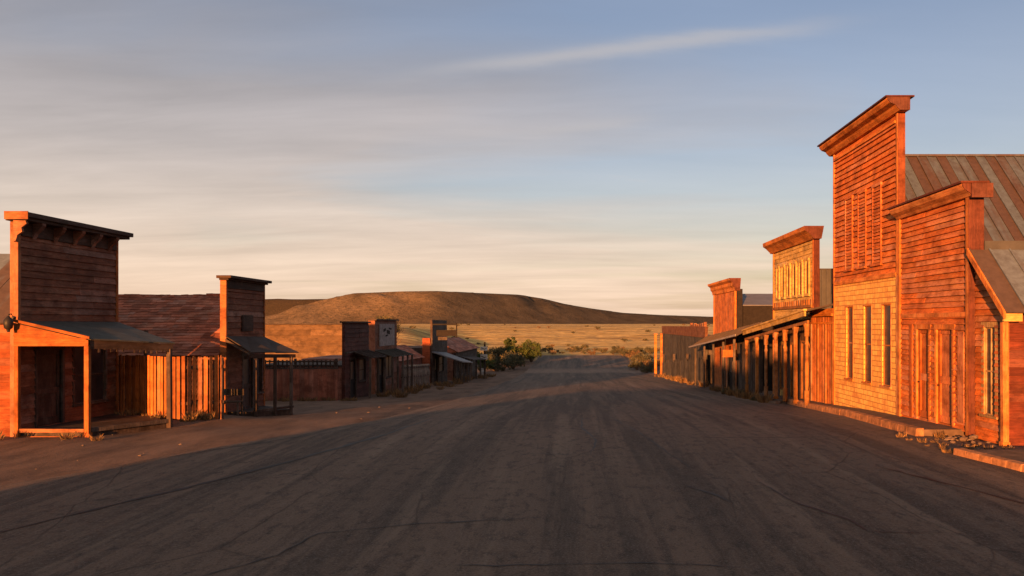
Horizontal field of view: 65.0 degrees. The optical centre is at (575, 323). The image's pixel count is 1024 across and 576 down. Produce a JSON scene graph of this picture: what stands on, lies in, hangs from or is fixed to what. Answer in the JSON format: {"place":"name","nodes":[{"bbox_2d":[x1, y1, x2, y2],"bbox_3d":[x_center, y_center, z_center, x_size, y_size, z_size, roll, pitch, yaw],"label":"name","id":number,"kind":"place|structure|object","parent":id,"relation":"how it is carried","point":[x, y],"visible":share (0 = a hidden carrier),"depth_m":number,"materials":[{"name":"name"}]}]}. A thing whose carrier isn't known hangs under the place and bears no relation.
{"place":"outdoors","nodes":[
{"label":"outdoors","id":0,"kind":"place"},
{"bbox_2d":[265,299,323,315],"bbox_3d":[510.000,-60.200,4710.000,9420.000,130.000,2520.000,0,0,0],"label":"distant hill","id":1,"kind":"structure","parent":0,"point":[274,306],"depth_m":3771.95,"materials":[{"name":"brown soil"}]},
{"bbox_2d":[265,291,712,323],"bbox_3d":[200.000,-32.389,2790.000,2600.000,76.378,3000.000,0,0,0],"label":"hill","id":2,"kind":"structure","parent":0,"point":[414,307],"depth_m":1632.96,"materials":[{"name":"brown soil"}]},
{"bbox_2d":[0,355,1023,575],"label":"road","id":3,"kind":"structure","parent":0,"point":[613,502],"depth_m":12.71,"materials":[{"name":"soil"}]},
{"bbox_2d":[0,419,429,531],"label":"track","id":4,"kind":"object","parent":3,"relation":"on","point":[222,478],"visible":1,"depth_m":14.19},
{"bbox_2d":[59,422,386,472],"bbox_3d":[-7.316,2.867,19.628,0.622,0.140,10.457,0,0,25],"label":"road crack","id":5,"kind":"object","parent":3,"relation":"on","point":[228,447],"visible":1,"depth_m":18.45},
{"bbox_2d":[204,517,536,575],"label":"road crack","id":6,"kind":"object","parent":3,"relation":"on","point":[347,530],"visible":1,"depth_m":10.61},
{"bbox_2d":[471,562,751,567],"bbox_3d":[0.306,2.764,9.190,3.389,0.011,0.183,0,0,0],"label":"road crack","id":7,"kind":"object","parent":3,"relation":"on","point":[589,563],"visible":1,"depth_m":9.19,"materials":[{"name":"brown soil"}]},
{"bbox_2d":[689,486,729,501],"bbox_3d":[2.196,2.767,13.072,0.123,0.005,1.402,0,0,-22],"label":"road crack","id":8,"kind":"object","parent":3,"relation":"on","point":[712,493],"visible":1,"depth_m":13.06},
{"bbox_2d":[726,389,736,395],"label":"grass tuft","id":9,"kind":"object","parent":3,"relation":"on","point":[729,393],"visible":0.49,"depth_m":41.66,"materials":[{"name":"plant"}]},
{"bbox_2d":[734,390,746,397],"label":"grass tuft","id":10,"kind":"object","parent":3,"relation":"on","point":[739,396],"visible":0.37,"depth_m":39.37,"materials":[{"name":"plant"}]},
{"bbox_2d":[740,391,752,398],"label":"grass tuft","id":11,"kind":"object","parent":3,"relation":"on","point":[744,397],"visible":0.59,"depth_m":38.23,"materials":[{"name":"plant"}]},
{"bbox_2d":[760,482,950,532],"bbox_3d":[3.740,2.768,12.018,1.086,0.012,3.932,0,0,-30],"label":"road crack","id":12,"kind":"object","parent":3,"relation":"on","point":[832,513],"visible":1,"depth_m":11.71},
{"bbox_2d":[882,467,1022,502],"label":"road crack","id":13,"kind":"object","parent":3,"relation":"on","point":[960,486],"visible":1,"depth_m":13.66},
{"bbox_2d":[0,324,1023,484],"bbox_3d":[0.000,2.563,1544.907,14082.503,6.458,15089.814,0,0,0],"label":"ground","id":14,"kind":"structure","parent":0,"point":[22,459],"depth_m":24.45,"materials":[{"name":"brown soil"}]},
{"bbox_2d":[57,431,75,439],"bbox_3d":[-12.412,2.702,19.470,0.338,0.226,0.455,0,0,5],"label":"grass tuft","id":15,"kind":"object","parent":14,"relation":"on","point":[63,437],"visible":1,"depth_m":19.46,"materials":[{"name":"plant"}]},
{"bbox_2d":[0,211,174,437],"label":"wooden store","id":16,"kind":"structure","parent":14,"relation":"on","point":[61,345],"depth_m":21.31,"materials":[{"name":"brown wood"}]},
{"bbox_2d":[3,313,15,331],"bbox_3d":[-13.950,-0.031,19.711,0.220,0.462,0.317,0,0,0],"label":"lantern","id":17,"kind":"object","parent":16,"relation":"attached to","point":[8,323],"visible":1,"depth_m":19.61,"materials":[{"name":"black metal"}]},
{"bbox_2d":[38,350,61,425],"bbox_3d":[-14.035,1.685,21.250,0.130,1.970,1.000,0,0,0],"label":"door","id":18,"kind":"structure","parent":16,"relation":"in","point":[49,385],"depth_m":21.32,"materials":[{"name":"black wood"}]},
{"bbox_2d":[71,346,108,406],"bbox_3d":[-13.986,1.434,23.025,0.131,1.752,1.690,0,0,0],"label":"window","id":19,"kind":"structure","parent":16,"relation":"in","point":[98,359],"depth_m":23.22,"materials":[{"name":"black glass"}]},
{"bbox_2d":[89,434,103,440],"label":"grass tuft","id":20,"kind":"object","parent":14,"relation":"on","point":[95,439],"visible":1,"depth_m":19.24,"materials":[{"name":"plant"}]},
{"bbox_2d":[119,409,137,415],"bbox_3d":[-13.268,2.633,23.639,0.517,0.259,0.422,0,0,-40],"label":"grass tuft","id":21,"kind":"object","parent":14,"relation":"on","point":[126,412],"visible":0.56,"depth_m":23.60,"materials":[{"name":"plant"}]},
{"bbox_2d":[126,406,144,414],"bbox_3d":[-13.105,2.585,23.767,0.502,0.334,0.413,0,0,-38],"label":"grass tuft","id":22,"kind":"object","parent":14,"relation":"on","point":[138,413],"visible":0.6,"depth_m":23.72,"materials":[{"name":"plant"}]},
{"bbox_2d":[152,410,165,418],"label":"grass tuft","id":23,"kind":"object","parent":14,"relation":"on","point":[159,414],"visible":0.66,"depth_m":23.18,"materials":[{"name":"plant"}]},
{"bbox_2d":[118,354,223,419],"bbox_3d":[-12.307,2.009,23.709,3.614,2.182,1.009,0,0,11],"label":"board fence","id":24,"kind":"object","parent":14,"relation":"on","point":[138,366],"visible":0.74,"depth_m":23.57,"materials":[{"name":"brown wood"}]},
{"bbox_2d":[181,412,198,421],"bbox_3d":[-11.081,2.659,22.975,0.472,0.295,0.442,0,0,-31],"label":"grass tuft","id":25,"kind":"object","parent":14,"relation":"on","point":[185,419],"visible":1,"depth_m":22.89,"materials":[{"name":"plant"}]},
{"bbox_2d":[184,408,203,419],"bbox_3d":[-11.082,2.609,23.197,0.571,0.319,0.485,0,0,-18],"label":"grass tuft","id":26,"kind":"object","parent":14,"relation":"on","point":[187,415],"visible":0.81,"depth_m":23.16,"materials":[{"name":"plant"}]},
{"bbox_2d":[200,411,215,419],"bbox_3d":[-10.778,2.660,23.437,0.407,0.270,0.452,0,0,31],"label":"grass tuft","id":27,"kind":"object","parent":14,"relation":"on","point":[213,415],"visible":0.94,"depth_m":23.41,"materials":[{"name":"plant"}]},
{"bbox_2d":[119,275,298,416],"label":"wooden shop","id":28,"kind":"structure","parent":14,"relation":"on","point":[227,323],"depth_m":26.72,"materials":[{"name":"brown wood"}]},
{"bbox_2d":[244,356,250,408],"bbox_3d":[-11.265,2.035,27.250,0.070,1.910,0.800,0,0,0],"label":"door","id":29,"kind":"structure","parent":28,"relation":"in","point":[247,360],"depth_m":27.40,"materials":[{"name":"brown wood"}]},
{"bbox_2d":[254,358,263,393],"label":"window","id":30,"kind":"structure","parent":28,"relation":"in","point":[260,360],"depth_m":28.43,"materials":[{"name":"black glass"}]},
{"bbox_2d":[224,389,243,414],"bbox_3d":[-10.850,2.446,25.064,0.756,0.801,0.374,0,0,0],"label":"bench","id":31,"kind":"object","parent":14,"relation":"on","point":[234,392],"visible":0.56,"depth_m":25.21,"materials":[{"name":"brown wood"}]},
{"bbox_2d":[265,358,337,400],"bbox_3d":[-15.002,2.650,37.041,8.003,2.100,0.161,0,0,0],"label":"yard fence","id":32,"kind":"object","parent":14,"relation":"on","point":[321,382],"visible":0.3,"depth_m":36.98,"materials":[{"name":"brown wood"}]},
{"bbox_2d":[265,324,341,363],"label":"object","id":33,"kind":"structure","parent":14,"relation":"on","point":[309,340],"depth_m":79.94,"materials":[{"name":"sand"},{"name":"dry dirt"},{"name":"dry grass"}]},
{"bbox_2d":[266,321,386,399],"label":"wooden building","id":34,"kind":"structure","parent":14,"relation":"on","point":[354,370],"depth_m":39.71,"materials":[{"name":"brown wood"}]},
{"bbox_2d":[351,359,355,397],"bbox_3d":[-11.035,2.720,39.400,0.130,1.940,1.000,0,0,0],"label":"door","id":35,"kind":"structure","parent":34,"relation":"in","point":[353,378],"depth_m":39.66,"materials":[{"name":"brown wood"}]},
{"bbox_2d":[358,357,366,382],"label":"window","id":36,"kind":"structure","parent":34,"relation":"in","point":[362,361],"depth_m":41.35,"materials":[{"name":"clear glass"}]},
{"bbox_2d":[301,319,413,393],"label":"sign front shop","id":37,"kind":"structure","parent":14,"relation":"on","point":[383,336],"depth_m":45.37,"materials":[{"name":"brown wood"}]},
{"bbox_2d":[380,357,381,392],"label":"door","id":38,"kind":"structure","parent":37,"relation":"in","point":[380,357],"depth_m":45.26,"materials":[{"name":"brown wood"}]},
{"bbox_2d":[386,355,390,378],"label":"window","id":39,"kind":"structure","parent":37,"relation":"in","point":[388,359],"depth_m":47.09,"materials":[{"name":"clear glass"}]},
{"bbox_2d":[374,389,389,396],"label":"grass tuft","id":40,"kind":"object","parent":14,"relation":"on","point":[380,394],"visible":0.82,"depth_m":40.70,"materials":[{"name":"plant"}]},
{"bbox_2d":[375,314,403,344],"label":"tree","id":41,"kind":"object","parent":14,"relation":"on","point":[399,328],"visible":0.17,"depth_m":59.94,"materials":[{"name":"green plant"}]},
{"bbox_2d":[391,388,405,397],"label":"grass tuft","id":42,"kind":"object","parent":14,"relation":"on","point":[396,395],"visible":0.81,"depth_m":40.25,"materials":[{"name":"plant"}]},
{"bbox_2d":[395,391,407,397],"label":"grass tuft","id":43,"kind":"object","parent":14,"relation":"on","point":[403,396],"visible":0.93,"depth_m":40.15,"materials":[{"name":"plant"}]},
{"bbox_2d":[397,345,424,388],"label":"shed","id":44,"kind":"structure","parent":14,"relation":"on","point":[417,357],"depth_m":55.83,"materials":[{"name":"brown wood"}]},
{"bbox_2d":[405,384,420,393],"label":"grass tuft","id":45,"kind":"object","parent":14,"relation":"on","point":[413,391],"visible":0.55,"depth_m":44.44,"materials":[{"name":"plant"}]},
{"bbox_2d":[401,364,429,389],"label":"picket fence","id":46,"kind":"object","parent":14,"relation":"on","point":[421,375],"visible":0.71,"depth_m":54.27,"materials":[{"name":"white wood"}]},
{"bbox_2d":[410,384,423,390],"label":"grass tuft","id":47,"kind":"object","parent":14,"relation":"on","point":[419,387],"visible":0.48,"depth_m":47.81,"materials":[{"name":"plant"}]},
{"bbox_2d":[409,320,472,383],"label":"narrow shop","id":48,"kind":"structure","parent":14,"relation":"on","point":[432,349],"depth_m":61.84,"materials":[{"name":"wood"}]},
{"bbox_2d":[435,357,436,381],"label":"door","id":49,"kind":"structure","parent":48,"relation":"in","point":[435,357],"depth_m":61.97,"materials":[{"name":"brown wood"}]},
{"bbox_2d":[439,356,443,372],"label":"window","id":50,"kind":"structure","parent":48,"relation":"in","point":[441,359],"depth_m":64.44,"materials":[{"name":"grey glass"}]},
{"bbox_2d":[432,323,456,339],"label":"hanging sign","id":51,"kind":"object","parent":48,"relation":"attached to","point":[446,332],"visible":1,"depth_m":59.58,"materials":[{"name":"brown wood"}]},
{"bbox_2d":[444,381,456,386],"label":"grass tuft","id":52,"kind":"object","parent":14,"relation":"on","point":[450,385],"visible":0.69,"depth_m":53.94,"materials":[{"name":"plant"}]},
{"bbox_2d":[421,337,485,380],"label":"gabled house","id":53,"kind":"structure","parent":14,"relation":"on","point":[461,348],"depth_m":73.34,"materials":[{"name":"brown wood"}]},
{"bbox_2d":[480,342,486,373],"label":"signpost","id":54,"kind":"object","parent":14,"relation":"on","point":[484,349],"visible":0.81,"depth_m":84.43,"materials":[{"name":"grey wood"}]},
{"bbox_2d":[477,351,489,363],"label":"bush","id":55,"kind":"object","parent":14,"relation":"on","point":[478,354],"visible":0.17,"depth_m":107.74,"materials":[{"name":"green plant"}]},
{"bbox_2d":[477,358,495,370],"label":"bush","id":56,"kind":"object","parent":14,"relation":"on","point":[488,362],"visible":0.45,"depth_m":91.89,"materials":[{"name":"green plant"}]},
{"bbox_2d":[486,346,505,356],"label":"bush","id":57,"kind":"object","parent":14,"relation":"on","point":[499,351],"visible":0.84,"depth_m":121.90,"materials":[{"name":"green plant"}]},
{"bbox_2d":[490,364,504,370],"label":"bush","id":58,"kind":"object","parent":14,"relation":"on","point":[499,367],"visible":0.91,"depth_m":96.24,"materials":[{"name":"green plant"}]},
{"bbox_2d":[487,352,518,370],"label":"bush","id":59,"kind":"object","parent":14,"relation":"on","point":[505,362],"visible":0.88,"depth_m":97.30,"materials":[{"name":"green plant"}]},
{"bbox_2d":[503,336,516,351],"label":"shrub","id":60,"kind":"object","parent":14,"relation":"on","point":[508,342],"visible":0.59,"depth_m":121.85,"materials":[{"name":"green plant"}]},
{"bbox_2d":[508,353,525,368],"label":"bush","id":61,"kind":"object","parent":14,"relation":"on","point":[520,361],"visible":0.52,"depth_m":100.89,"materials":[{"name":"green plant"}]},
{"bbox_2d":[506,344,528,357],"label":"bush","id":62,"kind":"object","parent":14,"relation":"on","point":[513,349],"visible":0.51,"depth_m":118.12,"materials":[{"name":"green plant"}]},
{"bbox_2d":[521,346,541,361],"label":"bush","id":63,"kind":"object","parent":14,"relation":"on","point":[532,353],"visible":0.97,"depth_m":117.20,"materials":[{"name":"green plant"}]},
{"bbox_2d":[522,339,540,347],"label":"bush","id":64,"kind":"object","parent":14,"relation":"on","point":[532,344],"visible":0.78,"depth_m":139.41,"materials":[{"name":"green plant"}]},
{"bbox_2d":[617,349,630,355],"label":"bush","id":65,"kind":"object","parent":14,"relation":"on","point":[622,353],"visible":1,"depth_m":132.36,"materials":[{"name":"grey plant"}]},
{"bbox_2d":[627,360,642,369],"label":"bush","id":66,"kind":"object","parent":14,"relation":"on","point":[634,364],"visible":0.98,"depth_m":99.31,"materials":[{"name":"grey plant"}]},
{"bbox_2d":[631,354,650,361],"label":"bush","id":67,"kind":"object","parent":14,"relation":"on","point":[642,357],"visible":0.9,"depth_m":113.47,"materials":[{"name":"grey plant"}]},
{"bbox_2d":[640,368,650,372],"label":"bush","id":68,"kind":"object","parent":14,"relation":"on","point":[646,370],"visible":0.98,"depth_m":91.88,"materials":[{"name":"grey plant"}]},
{"bbox_2d":[643,347,657,353],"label":"bush","id":69,"kind":"object","parent":14,"relation":"on","point":[651,349],"visible":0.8,"depth_m":138.23,"materials":[{"name":"grey plant"}]},
{"bbox_2d":[643,360,659,367],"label":"bush","id":70,"kind":"object","parent":14,"relation":"on","point":[648,364],"visible":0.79,"depth_m":101.45,"materials":[{"name":"plant"}]},
{"bbox_2d":[654,334,657,373],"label":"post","id":71,"kind":"object","parent":14,"relation":"on","point":[655,353],"visible":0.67,"depth_m":90.36,"materials":[{"name":"brown wood"}]},
{"bbox_2d":[662,353,705,384],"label":"picket fence","id":72,"kind":"object","parent":14,"relation":"on","point":[685,368],"visible":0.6,"depth_m":65.91,"materials":[{"name":"wood"}]},
{"bbox_2d":[660,322,714,383],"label":"long low building","id":73,"kind":"structure","parent":14,"relation":"on","point":[677,341],"depth_m":69.95,"materials":[{"name":"wood"}]},
{"bbox_2d":[689,278,772,392],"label":"building","id":74,"kind":"structure","parent":14,"relation":"on","point":[736,310],"depth_m":48.10,"materials":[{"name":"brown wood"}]},
{"bbox_2d":[721,357,725,386],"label":"window","id":75,"kind":"structure","parent":74,"relation":"in","point":[724,357],"depth_m":51.33,"materials":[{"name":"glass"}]},
{"bbox_2d":[723,338,736,356],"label":"hanging sign","id":76,"kind":"object","parent":74,"relation":"hanging from","point":[727,353],"visible":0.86,"depth_m":43.90,"materials":[{"name":"brown wood"}]},
{"bbox_2d":[729,357,731,389],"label":"door","id":77,"kind":"structure","parent":74,"relation":"in","point":[730,358],"depth_m":49.97,"materials":[{"name":"brown wood"}]},
{"bbox_2d":[742,389,758,398],"bbox_3d":[8.354,3.355,38.384,0.809,0.591,0.961,0,0,23],"label":"grass tuft","id":78,"kind":"object","parent":14,"relation":"on","point":[750,393],"visible":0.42,"depth_m":38.31,"materials":[{"name":"plant"}]},
{"bbox_2d":[754,392,772,402],"bbox_3d":[8.177,3.218,35.046,0.706,0.540,0.824,0,0,-27],"label":"grass tuft","id":79,"kind":"object","parent":14,"relation":"on","point":[758,399],"visible":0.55,"depth_m":34.98,"materials":[{"name":"plant"}]},
{"bbox_2d":[741,393,803,401],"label":"boardwalk","id":80,"kind":"structure","parent":14,"relation":"on","point":[780,398],"depth_m":36.66,"materials":[{"name":"brown wood"}]},
{"bbox_2d":[742,226,832,404],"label":"gallery building","id":81,"kind":"structure","parent":14,"relation":"on","point":[802,284],"depth_m":35.43,"materials":[{"name":"brown wood"}]},
{"bbox_2d":[778,343,786,389],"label":"window","id":82,"kind":"structure","parent":81,"relation":"in","point":[781,351],"depth_m":39.07,"materials":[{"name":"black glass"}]},
{"bbox_2d":[791,345,792,396],"bbox_3d":[10.035,2.270,36.650,0.130,2.640,0.900,0,0,0],"label":"door","id":83,"kind":"structure","parent":81,"relation":"in","point":[792,345],"depth_m":37.06,"materials":[{"name":"brown wood"}]},
{"bbox_2d":[800,341,809,399],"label":"window","id":84,"kind":"structure","parent":81,"relation":"in","point":[802,344],"depth_m":35.28,"materials":[{"name":"brown wood"}]},
{"bbox_2d":[808,308,832,403],"bbox_3d":[12.355,1.450,31.932,5.290,4.100,3.035,0,0,0],"label":"panelled annex","id":85,"kind":"object","parent":14,"relation":"on","point":[821,356],"visible":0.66,"depth_m":32.01,"materials":[{"name":"orange wood"}]},
{"bbox_2d":[787,399,923,435],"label":"kerb","id":86,"kind":"structure","parent":14,"relation":"on","point":[892,424],"depth_m":23.81,"materials":[{"name":"concrete"}]},
{"bbox_2d":[817,95,1023,415],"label":"tall false front","id":87,"kind":"object","parent":14,"relation":"on","point":[877,171],"visible":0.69,"depth_m":26.59,"materials":[{"name":"orange wood"}]},
{"bbox_2d":[843,195,853,271],"bbox_3d":[9.725,-3.210,28.545,0.090,2.660,0.830,0,0,0],"label":"shuttered window","id":88,"kind":"structure","parent":87,"relation":"in","point":[847,220],"depth_m":28.50,"materials":[{"name":"red wood"}]},
{"bbox_2d":[844,306,853,380],"bbox_3d":[9.783,0.680,28.570,0.136,2.660,0.860,0,0,0],"label":"window","id":89,"kind":"structure","parent":87,"relation":"in","point":[849,376],"depth_m":28.77,"materials":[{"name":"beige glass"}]},
{"bbox_2d":[856,189,866,269],"bbox_3d":[9.725,-3.210,27.245,0.090,2.660,0.830,0,0,0],"label":"shuttered window","id":90,"kind":"structure","parent":87,"relation":"in","point":[859,209],"depth_m":27.23,"materials":[{"name":"red wood"}]},
{"bbox_2d":[861,304,871,384],"bbox_3d":[9.783,0.679,26.820,0.137,2.662,0.860,0,0,0],"label":"window","id":91,"kind":"structure","parent":87,"relation":"in","point":[868,308],"depth_m":26.90,"materials":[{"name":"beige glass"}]},
{"bbox_2d":[870,182,882,266],"bbox_3d":[9.725,-3.210,25.895,0.090,2.660,0.830,0,0,0],"label":"shuttered window","id":92,"kind":"structure","parent":87,"relation":"in","point":[879,231],"depth_m":25.86,"materials":[{"name":"red wood"}]},
{"bbox_2d":[879,303,891,388],"bbox_3d":[9.783,0.680,25.190,0.136,2.661,0.860,0,0,0],"label":"window","id":93,"kind":"structure","parent":87,"relation":"in","point":[885,307],"depth_m":25.34,"materials":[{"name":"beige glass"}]},
{"bbox_2d":[944,437,954,440],"bbox_3d":[9.057,2.810,19.428,0.261,0.153,0.215,0,0,-20],"label":"rubble stone","id":94,"kind":"object","parent":14,"relation":"on","point":[949,438],"visible":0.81,"depth_m":19.36,"materials":[{"name":"grey stone"}]},
{"bbox_2d":[887,181,1023,436],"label":"red false front","id":95,"kind":"object","parent":14,"relation":"on","point":[940,230],"visible":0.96,"depth_m":21.48,"materials":[{"name":"orange"}]},
{"bbox_2d":[917,329,927,417],"bbox_3d":[9.835,1.395,22.545,0.130,2.490,0.750,0,0,0],"label":"door","id":96,"kind":"structure","parent":95,"relation":"in","point":[923,333],"depth_m":22.70,"materials":[{"name":"red wood"}]},
{"bbox_2d":[937,330,951,424],"bbox_3d":[9.835,1.395,21.220,0.130,2.490,0.900,0,0,0],"label":"door","id":97,"kind":"structure","parent":95,"relation":"in","point":[945,338],"depth_m":21.35,"materials":[{"name":"red wood"}]},
{"bbox_2d":[959,436,967,440],"bbox_3d":[9.459,2.814,19.562,0.290,0.140,0.227,0,0,-12],"label":"rubble stone","id":98,"kind":"object","parent":14,"relation":"on","point":[962,438],"visible":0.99,"depth_m":19.48,"materials":[{"name":"stone"}]},
{"bbox_2d":[969,434,977,439],"bbox_3d":[9.755,2.775,19.607,0.222,0.138,0.245,0,0,-36],"label":"rubble stone","id":99,"kind":"object","parent":14,"relation":"on","point":[973,436],"visible":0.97,"depth_m":19.54,"materials":[{"name":"stone"}]},
{"bbox_2d":[953,448,1023,471],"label":"kerb","id":100,"kind":"structure","parent":14,"relation":"on","point":[993,459],"depth_m":16.06,"materials":[{"name":"concrete"}]},
{"bbox_2d":[966,248,1023,447],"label":"lean to","id":101,"kind":"object","parent":14,"relation":"on","point":[999,345],"visible":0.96,"depth_m":18.82,"materials":[{"name":"orange wood"}]},
{"bbox_2d":[979,322,998,419],"bbox_3d":[9.891,1.094,19.110,0.122,2.292,0.820,0,0,0],"label":"window","id":102,"kind":"structure","parent":101,"relation":"in","point":[989,330],"depth_m":19.22,"materials":[{"name":"beige wood"}]},
{"bbox_2d":[0,0,1023,316],"label":"sky","id":103,"kind":"structure","parent":0,"point":[623,156],"materials":[{"name":"blue"}]},
{"bbox_2d":[801,400,964,436],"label":"sidewalk","id":104,"kind":"structure","parent":0,"point":[930,428],"depth_m":22.06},
{"bbox_2d":[974,449,1023,461],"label":"sidewalk","id":105,"kind":"structure","parent":0,"point":[1017,455],"depth_m":16.57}
]}

